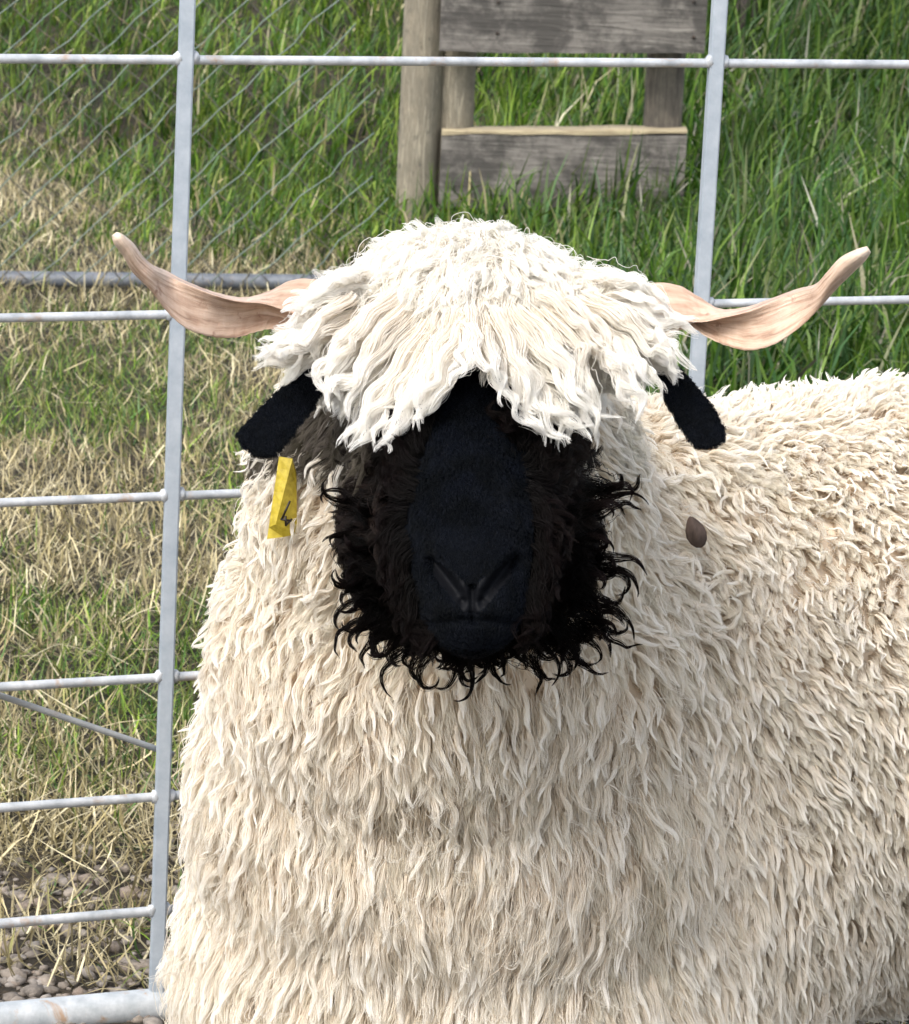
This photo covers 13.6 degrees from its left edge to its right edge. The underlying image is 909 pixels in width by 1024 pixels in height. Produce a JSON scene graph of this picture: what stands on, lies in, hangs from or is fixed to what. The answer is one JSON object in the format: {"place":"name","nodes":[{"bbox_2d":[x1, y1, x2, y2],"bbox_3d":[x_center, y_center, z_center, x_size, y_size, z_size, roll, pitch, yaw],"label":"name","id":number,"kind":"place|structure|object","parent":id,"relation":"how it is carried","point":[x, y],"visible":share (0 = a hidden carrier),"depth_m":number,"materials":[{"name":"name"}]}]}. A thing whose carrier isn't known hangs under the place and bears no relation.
{"place":"outdoors","nodes":[
{"label":"outdoors","id":0,"kind":"place"},
{"bbox_2d":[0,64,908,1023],"bbox_3d":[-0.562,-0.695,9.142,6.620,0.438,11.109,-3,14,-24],"label":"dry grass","id":1,"kind":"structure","parent":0,"point":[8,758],"depth_m":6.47,"materials":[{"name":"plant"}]},
{"bbox_2d":[0,0,908,1023],"bbox_3d":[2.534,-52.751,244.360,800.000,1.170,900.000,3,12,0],"label":"ground","id":2,"kind":"structure","parent":0,"point":[14,872],"depth_m":7.92,"materials":[{"name":"plant"}]},
{"bbox_2d":[129,0,138,9],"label":"fence stake","id":3,"kind":"object","parent":2,"relation":"on","point":[131,5],"visible":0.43,"depth_m":13.13,"materials":[{"name":"wood"}]},
{"bbox_2d":[0,0,392,290],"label":"chain link panel","id":4,"kind":"object","parent":2,"relation":"on","point":[272,280],"visible":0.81,"depth_m":9.09,"materials":[{"name":"metal"}]},
{"bbox_2d":[0,0,908,399],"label":"long grass","id":5,"kind":"structure","parent":2,"relation":"on","point":[796,208],"depth_m":11.05,"materials":[{"name":"green plant"}]},
{"bbox_2d":[0,0,908,1023],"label":"metal hurdle","id":6,"kind":"object","parent":2,"relation":"on","point":[132,1004],"visible":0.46,"depth_m":4.23,"materials":[{"name":"silver metal"}]},
{"bbox_2d":[112,214,908,1023],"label":"sheep","id":7,"kind":"object","parent":2,"relation":"on","point":[522,700],"visible":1,"depth_m":3.55},
{"bbox_2d":[685,516,706,547],"bbox_3d":[0.229,0.019,3.599,0.021,0.030,0.010,3,12,0],"label":"bark chip","id":8,"kind":"object","parent":7,"relation":"attached to","point":[696,533],"visible":1,"depth_m":3.60,"materials":[{"name":"brown wood"}]},
{"bbox_2d":[395,0,707,233],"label":"wooden stile","id":9,"kind":"object","parent":2,"relation":"on","point":[437,129],"visible":0.69,"depth_m":10.59,"materials":[{"name":"wood"}]},
{"bbox_2d":[735,0,757,53],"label":"fence stake","id":10,"kind":"object","parent":2,"relation":"on","point":[744,3],"visible":0.2,"depth_m":12.70,"materials":[{"name":"wood"}]},
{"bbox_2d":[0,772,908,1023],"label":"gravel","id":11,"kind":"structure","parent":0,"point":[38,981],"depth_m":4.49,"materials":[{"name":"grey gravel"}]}
]}

